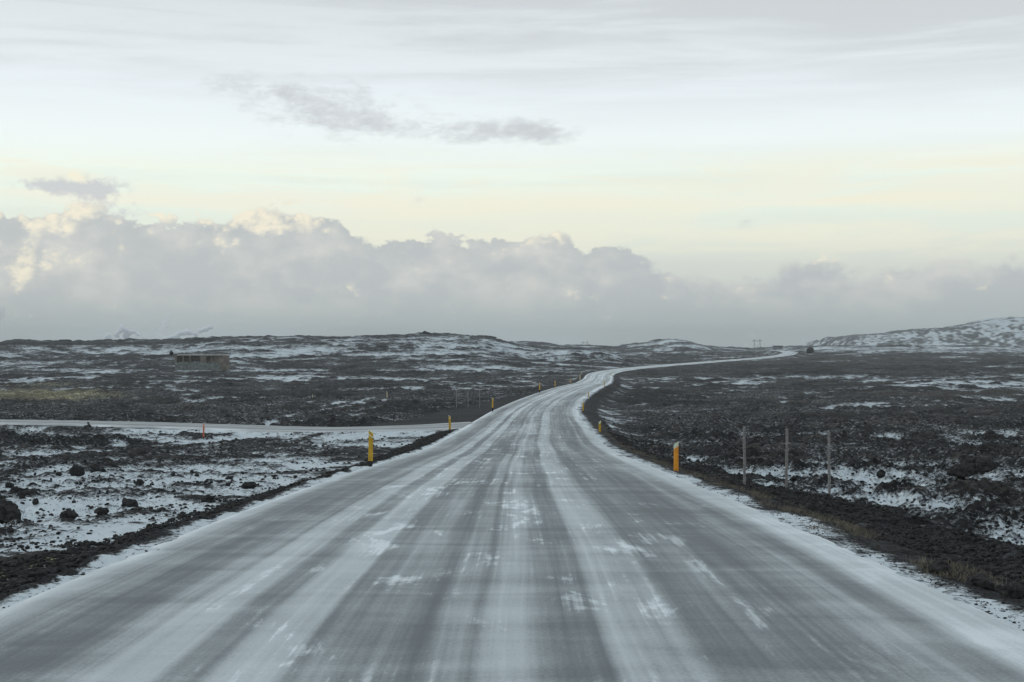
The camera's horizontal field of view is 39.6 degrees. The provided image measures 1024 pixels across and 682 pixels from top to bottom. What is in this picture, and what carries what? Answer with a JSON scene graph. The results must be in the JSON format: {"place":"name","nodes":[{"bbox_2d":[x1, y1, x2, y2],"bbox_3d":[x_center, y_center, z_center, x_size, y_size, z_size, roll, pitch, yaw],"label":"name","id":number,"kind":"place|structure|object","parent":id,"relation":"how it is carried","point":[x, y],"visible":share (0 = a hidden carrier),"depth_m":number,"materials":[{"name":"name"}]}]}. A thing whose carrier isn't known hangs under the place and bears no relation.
{"place":"outdoors","nodes":[
{"label":"outdoors","id":0,"kind":"place"},
{"bbox_2d":[0,419,472,431],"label":"side road","id":1,"kind":"structure","parent":0,"point":[220,427],"depth_m":112.97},
{"bbox_2d":[0,350,1023,681],"bbox_3d":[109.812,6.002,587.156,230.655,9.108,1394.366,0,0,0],"label":"road","id":2,"kind":"structure","parent":0,"point":[544,536],"depth_m":15.13,"materials":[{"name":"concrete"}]},
{"bbox_2d":[0,332,1023,629],"bbox_3d":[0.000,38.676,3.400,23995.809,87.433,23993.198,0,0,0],"label":"ground","id":3,"kind":"structure","parent":0,"point":[418,378],"depth_m":150.65,"materials":[{"name":"black soil"}]},
{"bbox_2d":[5,482,13,487],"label":"boulder","id":4,"kind":"object","parent":3,"relation":"on","point":[9,485],"visible":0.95,"depth_m":50.03,"materials":[{"name":"black stone"}]},
{"bbox_2d":[0,500,21,523],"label":"boulder","id":5,"kind":"object","parent":3,"relation":"on","point":[9,511],"visible":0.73,"depth_m":34.42,"materials":[{"name":"black stone"}]},
{"bbox_2d":[10,487,19,493],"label":"boulder","id":6,"kind":"object","parent":3,"relation":"on","point":[13,490],"visible":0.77,"depth_m":43.31,"materials":[{"name":"black stone"}]},
{"bbox_2d":[19,492,25,498],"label":"boulder","id":7,"kind":"object","parent":3,"relation":"on","point":[22,495],"visible":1,"depth_m":40.07,"materials":[{"name":"black stone"}]},
{"bbox_2d":[32,498,38,504],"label":"boulder","id":8,"kind":"object","parent":3,"relation":"on","point":[35,501],"visible":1,"depth_m":39.00,"materials":[{"name":"black stone"}]},
{"bbox_2d":[60,510,78,518],"bbox_3d":[-10.457,4.108,33.580,0.445,0.249,0.334,0,0,-10],"label":"boulder","id":9,"kind":"object","parent":3,"relation":"on","point":[72,514],"visible":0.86,"depth_m":33.46,"materials":[{"name":"grey stone"}]},
{"bbox_2d":[69,464,84,476],"bbox_3d":[-16.749,5.014,54.739,0.579,0.564,0.477,0,0,-28],"label":"boulder","id":10,"kind":"object","parent":3,"relation":"on","point":[76,470],"visible":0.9,"depth_m":54.58,"materials":[{"name":"black stone"}]},
{"bbox_2d":[90,467,96,472],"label":"boulder","id":11,"kind":"object","parent":3,"relation":"on","point":[93,469],"visible":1,"depth_m":55.53,"materials":[{"name":"black stone"}]},
{"bbox_2d":[91,464,100,469],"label":"boulder","id":12,"kind":"object","parent":3,"relation":"on","point":[97,466],"visible":0.56,"depth_m":57.94,"materials":[{"name":"black stone"}]},
{"bbox_2d":[94,507,108,514],"bbox_3d":[-9.913,4.122,34.355,0.281,0.230,0.351,0,0,26],"label":"boulder","id":13,"kind":"object","parent":3,"relation":"on","point":[99,510],"visible":0.93,"depth_m":34.27,"materials":[{"name":"black stone"}]},
{"bbox_2d":[121,498,137,506],"bbox_3d":[-10.297,4.359,38.274,0.378,0.286,0.537,0,0,-37],"label":"boulder","id":14,"kind":"object","parent":3,"relation":"on","point":[130,502],"visible":0.81,"depth_m":38.12,"materials":[{"name":"black stone"}]},
{"bbox_2d":[135,479,143,484],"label":"boulder","id":15,"kind":"object","parent":3,"relation":"on","point":[139,481],"visible":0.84,"depth_m":51.33,"materials":[{"name":"black stone"}]},
{"bbox_2d":[175,354,228,369],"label":"concrete building","id":16,"kind":"structure","parent":3,"relation":"on","point":[201,361],"depth_m":469.79,"materials":[{"name":"grey concrete"}]},
{"bbox_2d":[201,494,213,502],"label":"boulder","id":17,"kind":"object","parent":3,"relation":"on","point":[207,498],"visible":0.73,"depth_m":40.28,"materials":[{"name":"black stone"}]},
{"bbox_2d":[241,482,256,488],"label":"boulder","id":18,"kind":"object","parent":3,"relation":"on","point":[248,485],"visible":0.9,"depth_m":47.10,"materials":[{"name":"black stone"}]},
{"bbox_2d":[368,430,372,466],"bbox_3d":[-4.691,3.648,47.199,0.160,1.437,0.076,1,0,8],"label":"marker post","id":19,"kind":"object","parent":3,"relation":"on","point":[370,451],"visible":0.9,"depth_m":47.16,"materials":[{"name":"yellow plastic"}]},
{"bbox_2d":[0,429,1023,598],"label":"bank gravel","id":20,"kind":"structure","parent":3,"relation":"on","point":[30,575],"depth_m":26.25,"materials":[{"name":"black gravel"}]},
{"bbox_2d":[0,412,1023,582],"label":"lava stones","id":21,"kind":"object","parent":3,"relation":"on","point":[980,540],"visible":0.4,"depth_m":40.55,"materials":[{"name":"black stone"}]},
{"bbox_2d":[2,454,1023,630],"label":"edge grit","id":22,"kind":"object","parent":3,"relation":"on","point":[37,581],"visible":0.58,"depth_m":20.14,"materials":[{"name":"black gravel"}]},
{"bbox_2d":[674,441,678,470],"bbox_3d":[5.344,3.979,46.300,0.157,1.426,0.072,0,0,3],"label":"marker post","id":23,"kind":"object","parent":3,"relation":"on","point":[676,456],"visible":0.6,"depth_m":46.27,"materials":[{"name":"orange plastic"}]},
{"bbox_2d":[743,426,745,483],"bbox_3d":[7.354,3.686,45.004,0.097,1.961,0.082,-1,0,44],"label":"fence post","id":24,"kind":"object","parent":3,"relation":"on","point":[744,454],"visible":0.87,"depth_m":44.97,"materials":[{"name":"grey wood"}]},
{"bbox_2d":[773,346,782,349],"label":"hut","id":25,"kind":"object","parent":3,"relation":"on","point":[777,347],"visible":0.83,"depth_m":1430.00,"materials":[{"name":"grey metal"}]},
{"bbox_2d":[785,429,787,486],"bbox_3d":[8.690,3.742,44.997,0.097,1.940,0.082,1,0,24],"label":"fence post","id":26,"kind":"object","parent":3,"relation":"on","point":[786,467],"visible":0.94,"depth_m":44.96,"materials":[{"name":"grey wood"}]},
{"bbox_2d":[591,424,1023,586],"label":"dry grass","id":27,"kind":"structure","parent":3,"relation":"on","point":[856,530],"depth_m":24.31,"materials":[{"name":"brown plant"}]},
{"bbox_2d":[806,347,813,353],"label":"rock outcrop","id":28,"kind":"object","parent":3,"relation":"on","point":[809,350],"visible":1,"depth_m":1148.02,"materials":[{"name":"grey stone"}]},
{"bbox_2d":[827,430,830,493],"bbox_3d":[10.033,3.823,44.998,0.097,2.003,0.082,-1,0,-16],"label":"fence post","id":29,"kind":"object","parent":3,"relation":"on","point":[829,472],"visible":0.97,"depth_m":44.96,"materials":[{"name":"grey wood"}]},
{"bbox_2d":[876,469,885,477],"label":"boulder","id":30,"kind":"object","parent":3,"relation":"on","point":[881,473],"visible":1,"depth_m":58.17,"materials":[{"name":"black stone"}]},
{"bbox_2d":[928,559,951,574],"bbox_3d":[5.449,2.897,18.086,0.290,0.258,0.373,0,0,8],"label":"boulder","id":31,"kind":"object","parent":3,"relation":"on","point":[936,566],"visible":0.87,"depth_m":17.99,"materials":[{"name":"grey stone"}]},
{"bbox_2d":[947,464,973,476],"bbox_3d":[17.428,5.038,55.347,1.071,0.550,0.828,0,0,-38],"label":"boulder","id":32,"kind":"object","parent":3,"relation":"on","point":[962,470],"visible":1,"depth_m":55.08,"materials":[{"name":"grey stone"}]},
{"bbox_2d":[961,456,996,474],"bbox_3d":[20.503,5.445,62.233,1.289,0.810,1.489,0,0,-11],"label":"boulder","id":33,"kind":"object","parent":3,"relation":"on","point":[983,465],"visible":0.78,"depth_m":61.80,"materials":[{"name":"black stone"}]},
{"bbox_2d":[964,573,995,589],"bbox_3d":[5.458,2.809,16.547,0.328,0.213,0.293,0,0,35],"label":"boulder","id":34,"kind":"object","parent":3,"relation":"on","point":[982,580],"visible":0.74,"depth_m":16.44,"materials":[{"name":"grey stone"}]},
{"bbox_2d":[993,585,1001,592],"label":"boulder","id":35,"kind":"object","parent":3,"relation":"on","point":[997,588],"visible":0.54,"depth_m":16.32,"materials":[{"name":"grey stone"}]},
{"bbox_2d":[1000,584,1023,598],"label":"boulder","id":36,"kind":"object","parent":3,"relation":"on","point":[1013,591],"visible":0.88,"depth_m":15.69,"materials":[{"name":"grey stone"}]},
{"bbox_2d":[0,0,1023,347],"label":"sky","id":37,"kind":"structure","parent":0,"point":[721,173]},
{"bbox_2d":[802,317,1023,346],"bbox_3d":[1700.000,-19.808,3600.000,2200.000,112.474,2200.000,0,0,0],"label":"hill","id":38,"kind":"structure","parent":0,"point":[1005,331],"depth_m":3419.22,"materials":[{"name":"white snow"}]}
]}

